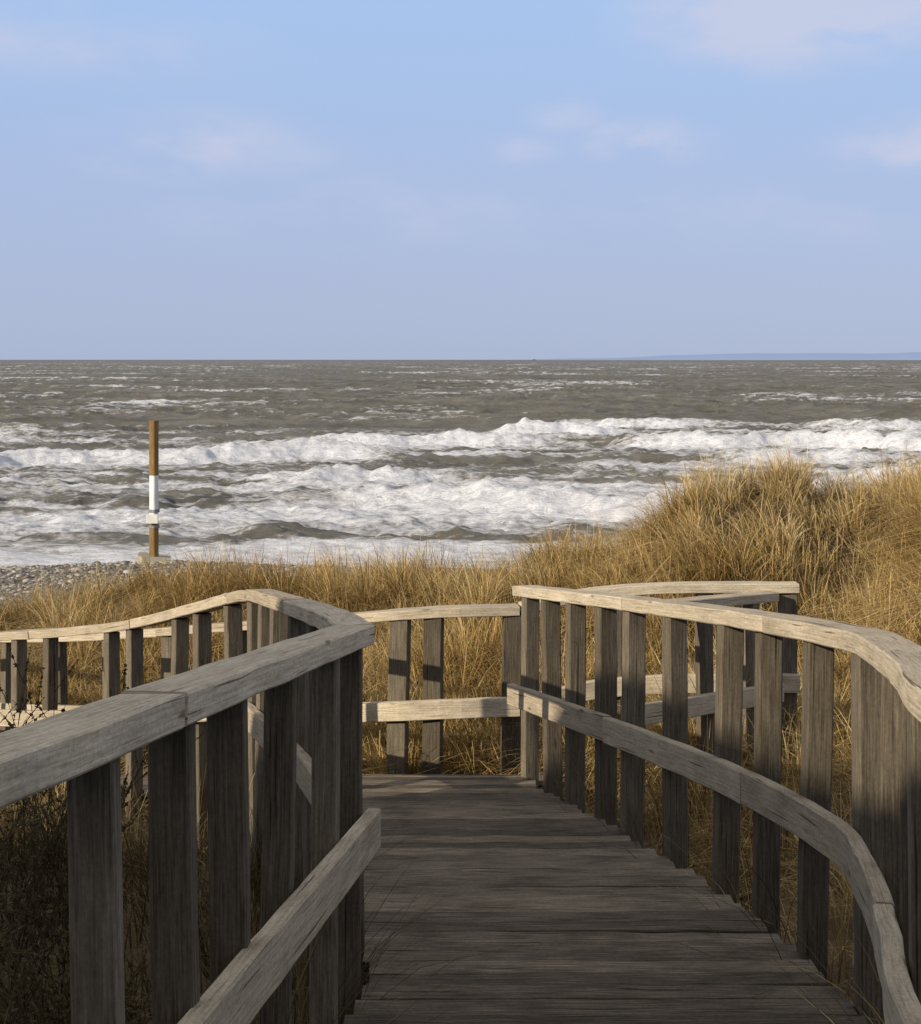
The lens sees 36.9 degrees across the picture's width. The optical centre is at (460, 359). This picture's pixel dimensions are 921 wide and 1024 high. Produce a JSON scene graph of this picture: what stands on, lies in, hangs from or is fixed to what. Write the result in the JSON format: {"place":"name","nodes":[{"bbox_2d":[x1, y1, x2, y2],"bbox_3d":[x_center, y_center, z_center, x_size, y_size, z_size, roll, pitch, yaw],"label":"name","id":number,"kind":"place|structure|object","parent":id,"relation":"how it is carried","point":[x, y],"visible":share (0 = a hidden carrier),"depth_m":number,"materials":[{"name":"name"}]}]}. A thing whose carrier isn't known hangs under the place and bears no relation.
{"place":"outdoors","nodes":[
{"label":"outdoors","id":0,"kind":"place"},
{"bbox_2d":[0,360,920,569],"bbox_3d":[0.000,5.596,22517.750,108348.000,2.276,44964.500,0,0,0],"label":"sea","id":1,"kind":"structure","parent":0,"point":[296,454],"depth_m":92.89,"materials":[{"name":"liquid"}]},
{"bbox_2d":[0,484,920,1023],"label":"dune ground","id":2,"kind":"structure","parent":0,"point":[784,902],"depth_m":8.57,"materials":[{"name":"beige sand"}]},
{"bbox_2d":[0,667,59,929],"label":"dune shrub","id":3,"kind":"object","parent":2,"relation":"on","point":[11,726],"visible":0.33,"depth_m":5.67,"materials":[{"name":"brown plant"}]},
{"bbox_2d":[0,888,150,1023],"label":"dune shrub","id":4,"kind":"object","parent":2,"relation":"on","point":[53,1002],"visible":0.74,"depth_m":3.65,"materials":[{"name":"brown plant"}]},
{"bbox_2d":[0,644,206,1013],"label":"dune shrub","id":5,"kind":"object","parent":2,"relation":"on","point":[57,832],"visible":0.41,"depth_m":4.91,"materials":[{"name":"leaves"},{"name":"woody twigs"}]},
{"bbox_2d":[137,420,175,563],"bbox_3d":[-6.794,3.126,30.912,0.866,3.516,0.890,0,0,-12],"label":"beach marker post","id":6,"kind":"object","parent":2,"relation":"on","point":[153,525],"visible":0.84,"depth_m":30.93,"materials":[{"name":"paint"}]},
{"bbox_2d":[0,589,374,999],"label":"wooden fence","id":7,"kind":"object","parent":2,"relation":"on","point":[274,616],"visible":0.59,"depth_m":7.68,"materials":[{"name":"grey wood"}]},
{"bbox_2d":[0,559,375,615],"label":"beach pebbles","id":8,"kind":"object","parent":2,"relation":"on","point":[13,568],"visible":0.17,"depth_m":28.97,"materials":[{"name":"gravel"}]},
{"bbox_2d":[0,624,380,1023],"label":"wooden fence","id":9,"kind":"object","parent":2,"relation":"on","point":[81,750],"visible":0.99,"depth_m":2.85,"materials":[{"name":"grey wood"}]},
{"bbox_2d":[0,603,520,791],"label":"wooden fence","id":10,"kind":"object","parent":2,"relation":"on","point":[398,710],"visible":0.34,"depth_m":8.80,"materials":[{"name":"grey wood"}]},
{"bbox_2d":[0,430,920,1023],"bbox_3d":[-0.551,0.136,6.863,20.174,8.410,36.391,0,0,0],"label":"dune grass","id":11,"kind":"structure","parent":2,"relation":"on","point":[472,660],"depth_m":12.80,"materials":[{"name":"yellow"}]},
{"bbox_2d":[57,774,866,1023],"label":"boardwalk","id":12,"kind":"structure","parent":2,"relation":"on","point":[551,884],"depth_m":4.87,"materials":[{"name":"grey wood"}]},
{"bbox_2d":[518,581,799,782],"bbox_3d":[1.274,2.188,8.972,1.856,1.467,0.238,0,0,-5],"label":"wooden fence","id":13,"kind":"object","parent":2,"relation":"on","point":[788,591],"visible":0.38,"depth_m":8.96,"materials":[{"name":"grey wood"}]},
{"bbox_2d":[507,585,920,1023],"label":"wooden fence","id":14,"kind":"object","parent":2,"relation":"on","point":[883,833],"visible":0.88,"depth_m":5.00,"materials":[{"name":"grey wood"}]},
{"bbox_2d":[644,591,783,805],"bbox_3d":[1.517,2.138,8.502,1.324,1.421,0.158,0,0,-39],"label":"wooden fence","id":15,"kind":"object","parent":2,"relation":"on","point":[702,700],"visible":0.46,"depth_m":8.49,"materials":[{"name":"grey wood"}]},
{"bbox_2d":[0,0,920,359],"label":"sky","id":16,"kind":"structure","parent":0,"point":[180,179],"materials":[{"name":"blue"}]},
{"bbox_2d":[534,352,920,359],"bbox_3d":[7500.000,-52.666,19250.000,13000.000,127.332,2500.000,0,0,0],"label":"distant headland","id":17,"kind":"structure","parent":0,"point":[834,356],"depth_m":18325.05,"materials":[{"name":"blue"}]}
]}

